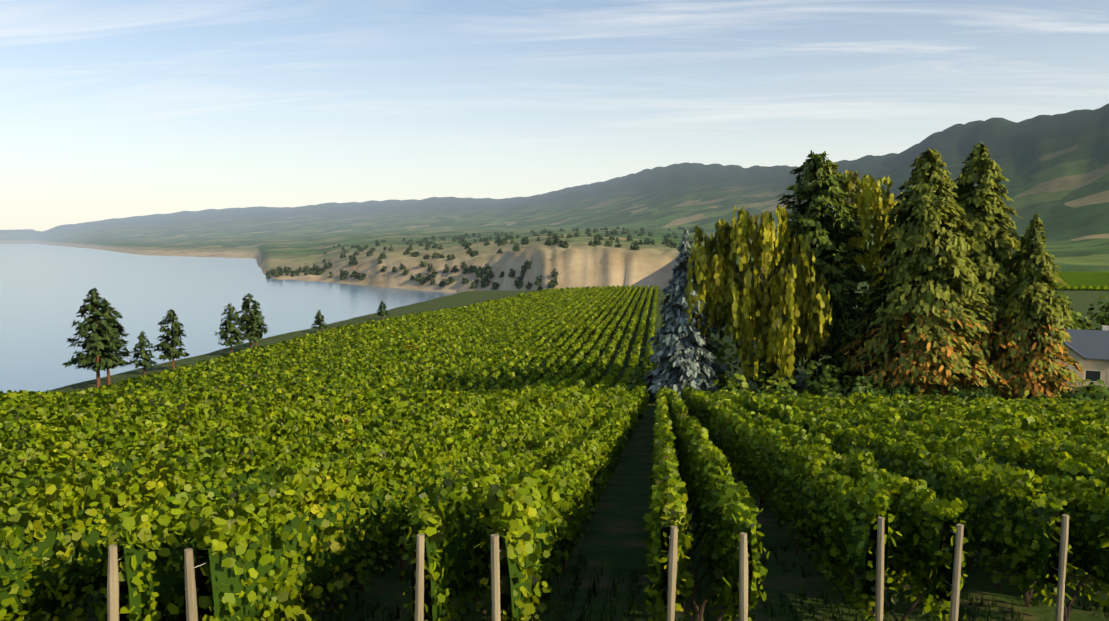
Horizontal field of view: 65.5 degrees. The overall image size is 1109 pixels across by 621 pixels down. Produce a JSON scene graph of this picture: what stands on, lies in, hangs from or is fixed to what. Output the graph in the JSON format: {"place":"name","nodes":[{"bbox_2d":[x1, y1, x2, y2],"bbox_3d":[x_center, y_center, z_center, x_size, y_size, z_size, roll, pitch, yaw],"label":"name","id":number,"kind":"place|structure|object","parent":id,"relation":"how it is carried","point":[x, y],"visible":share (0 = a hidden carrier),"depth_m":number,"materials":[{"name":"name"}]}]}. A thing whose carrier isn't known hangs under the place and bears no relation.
{"place":"outdoors","nodes":[
{"label":"outdoors","id":0,"kind":"place"},
{"bbox_2d":[0,244,456,392],"bbox_3d":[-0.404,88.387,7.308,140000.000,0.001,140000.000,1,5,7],"label":"lake water","id":1,"kind":"structure","parent":0,"point":[45,290],"depth_m":1249.67,"materials":[{"name":"blue liquid"}]},
{"bbox_2d":[0,103,1108,620],"bbox_3d":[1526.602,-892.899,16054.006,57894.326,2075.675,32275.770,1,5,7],"label":"terrain","id":2,"kind":"structure","parent":0,"point":[1054,171],"depth_m":1916.13,"materials":[{"name":"green plant"}]},
{"bbox_2d":[61,287,122,387],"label":"conifer tree","id":3,"kind":"object","parent":2,"relation":"on","point":[94,345],"depth_m":158.21,"materials":[{"name":"green plant"}]},
{"bbox_2d":[84,298,134,384],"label":"conifer tree","id":4,"kind":"object","parent":2,"relation":"on","point":[118,332],"depth_m":166.05,"materials":[{"name":"green plant"}]},
{"bbox_2d":[129,331,156,374],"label":"conifer tree","id":5,"kind":"object","parent":2,"relation":"on","point":[147,361],"depth_m":178.53,"materials":[{"name":"green plant"}]},
{"bbox_2d":[152,309,188,369],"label":"conifer tree","id":6,"kind":"object","parent":2,"relation":"on","point":[175,331],"depth_m":182.33,"materials":[{"name":"green plant"}]},
{"bbox_2d":[215,303,247,353],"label":"conifer tree","id":7,"kind":"object","parent":2,"relation":"on","point":[228,325],"depth_m":210.35,"materials":[{"name":"green plant"}]},
{"bbox_2d":[234,293,266,347],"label":"conifer tree","id":8,"kind":"object","parent":2,"relation":"on","point":[252,326],"depth_m":216.94,"materials":[{"name":"green plant"}]},
{"bbox_2d":[246,303,268,346],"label":"conifer tree","id":9,"kind":"object","parent":2,"relation":"on","point":[260,315],"depth_m":227.11,"materials":[{"name":"green plant"}]},
{"bbox_2d":[312,310,327,331],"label":"conifer tree","id":10,"kind":"object","parent":2,"relation":"on","point":[321,326],"depth_m":263.38,"materials":[{"name":"green plant"}]},
{"bbox_2d":[376,301,388,318],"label":"conifer tree","id":11,"kind":"object","parent":2,"relation":"on","point":[382,311],"depth_m":310.36,"materials":[{"name":"green plant"}]},
{"bbox_2d":[265,226,709,289],"bbox_3d":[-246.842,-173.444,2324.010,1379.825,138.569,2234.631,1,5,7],"label":"distant trees","id":12,"kind":"object","parent":2,"relation":"on","point":[484,281],"visible":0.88,"depth_m":1715.85,"materials":[{"name":"green plant"}]},
{"bbox_2d":[0,287,1108,620],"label":"vine","id":13,"kind":"object","parent":2,"relation":"on","point":[230,579],"depth_m":11.78,"materials":[{"name":"green plant"}]},
{"bbox_2d":[0,407,1108,620],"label":"vine leaves","id":14,"kind":"object","parent":13,"relation":"attached to","point":[424,442],"visible":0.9,"depth_m":13.17,"materials":[{"name":"green plant"}]},
{"bbox_2d":[0,285,1108,466],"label":"vine leaves","id":15,"kind":"object","parent":13,"relation":"attached to","point":[561,400],"visible":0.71,"depth_m":108.07,"materials":[{"name":"green plant"}]},
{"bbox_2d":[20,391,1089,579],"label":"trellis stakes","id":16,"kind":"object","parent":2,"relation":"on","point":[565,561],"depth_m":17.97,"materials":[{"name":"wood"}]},
{"bbox_2d":[107,514,1068,620],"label":"trellis posts","id":17,"kind":"object","parent":2,"relation":"on","point":[113,596],"visible":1,"depth_m":10.14,"materials":[{"name":"brown wood"}]},
{"bbox_2d":[107,520,1059,612],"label":"trellis wires","id":18,"kind":"object","parent":17,"relation":"attached to","point":[669,539],"depth_m":9.95,"materials":[{"name":"grey metal"}]},
{"bbox_2d":[641,230,728,400],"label":"blue spruce tree","id":19,"kind":"object","parent":2,"relation":"on","point":[676,352],"depth_m":108.39,"materials":[{"name":"plant"}]},
{"bbox_2d":[683,203,822,383],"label":"weeping birch tree","id":20,"kind":"object","parent":2,"relation":"on","point":[717,271],"depth_m":107.52,"materials":[{"name":"green plant"}]},
{"bbox_2d":[752,261,818,380],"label":"tree trunk","id":21,"kind":"object","parent":2,"relation":"on","point":[783,317],"visible":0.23,"depth_m":106.62,"materials":[{"name":"brown plant"}]},
{"bbox_2d":[729,247,848,382],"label":"weeping birch foliage","id":22,"kind":"object","parent":2,"relation":"on","point":[808,327],"visible":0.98,"depth_m":104.01,"materials":[{"name":"green plant"}]},
{"bbox_2d":[775,150,876,381],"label":"tall pine tree","id":23,"kind":"object","parent":2,"relation":"on","point":[825,177],"depth_m":110.84,"materials":[{"name":"green plant"}]},
{"bbox_2d":[825,169,904,344],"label":"birch tree","id":24,"kind":"object","parent":2,"relation":"on","point":[868,202],"depth_m":116.23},
{"bbox_2d":[627,279,1108,401],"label":"bushes","id":25,"kind":"object","parent":2,"relation":"on","point":[835,373],"visible":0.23,"depth_m":107.69,"materials":[{"name":"green plant"}]},
{"bbox_2d":[736,376,1090,401],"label":"garden shrubs","id":26,"kind":"object","parent":2,"relation":"on","point":[858,387],"visible":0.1,"depth_m":94.66,"materials":[{"name":"green plant"}]},
{"bbox_2d":[864,149,969,368],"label":"conifer tree","id":27,"kind":"object","parent":2,"relation":"on","point":[945,173],"depth_m":107.07,"materials":[{"name":"green plant"}]},
{"bbox_2d":[875,159,963,367],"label":"tree trunk","id":28,"kind":"object","parent":2,"relation":"on","point":[923,272],"visible":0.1,"depth_m":99.09,"materials":[{"name":"brown plant"}]},
{"bbox_2d":[839,148,1008,397],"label":"conifer tree","id":29,"kind":"object","parent":2,"relation":"on","point":[930,339],"visible":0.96,"depth_m":96.40,"materials":[{"name":"green plant"}]},
{"bbox_2d":[960,154,1006,361],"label":"tree trunk","id":30,"kind":"object","parent":2,"relation":"on","point":[976,254],"visible":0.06,"depth_m":101.53,"materials":[{"name":"brown plant"}]},
{"bbox_2d":[915,141,1054,398],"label":"conifer tree","id":31,"kind":"object","parent":2,"relation":"on","point":[993,240],"visible":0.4,"depth_m":99.11,"materials":[{"name":"green plant"}]},
{"bbox_2d":[986,213,1086,398],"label":"conifer tree","id":32,"kind":"object","parent":2,"relation":"on","point":[1033,379],"visible":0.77,"depth_m":95.50,"materials":[{"name":"green plant"}]},
{"bbox_2d":[1021,225,1060,398],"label":"tree trunk","id":33,"kind":"object","parent":2,"relation":"on","point":[1033,312],"visible":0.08,"depth_m":97.14,"materials":[{"name":"brown plant"}]},
{"bbox_2d":[1010,271,1108,289],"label":"bench vine rows","id":34,"kind":"object","parent":2,"relation":"on","point":[1075,280],"visible":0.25,"depth_m":389.40,"materials":[{"name":"green plant"}]},
{"bbox_2d":[1082,359,1108,386],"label":"house walls","id":35,"kind":"structure","parent":2,"relation":"on","point":[1102,366],"depth_m":107.90,"materials":[{"name":"beige paint"}]},
{"bbox_2d":[1036,329,1108,359],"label":"house roof","id":36,"kind":"structure","parent":35,"relation":"on","point":[1091,344],"depth_m":109.78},
{"bbox_2d":[1058,341,1083,356],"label":"roof trim","id":37,"kind":"structure","parent":36,"relation":"attached to","point":[1064,343],"depth_m":108.87,"materials":[{"name":"grey"}]},
{"bbox_2d":[1102,325,1108,330],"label":"house chimney","id":38,"kind":"object","parent":36,"relation":"on","point":[1105,328],"visible":0.33,"depth_m":111.17,"materials":[{"name":"white paint"}]},
{"bbox_2d":[1084,370,1100,381],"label":"window frame","id":39,"kind":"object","parent":35,"relation":"attached to","point":[1092,370],"depth_m":108.22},
{"bbox_2d":[1085,370,1100,380],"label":"window","id":40,"kind":"structure","parent":35,"relation":"in","point":[1092,375],"depth_m":108.24,"materials":[{"name":"black glass"}]},
{"bbox_2d":[0,0,1108,231],"label":"sky","id":41,"kind":"structure","parent":0,"point":[110,109],"materials":[{"name":"blue"}]},
{"bbox_2d":[60,533,1108,620],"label":"grass","id":42,"kind":"structure","parent":0,"point":[632,607],"depth_m":13.91,"materials":[{"name":"green plant"}]},
{"bbox_2d":[1052,344,1083,386],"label":"house gable walls","id":43,"kind":"structure","parent":0,"point":[1075,355],"depth_m":107.92,"materials":[{"name":"beige paint"}]}
]}

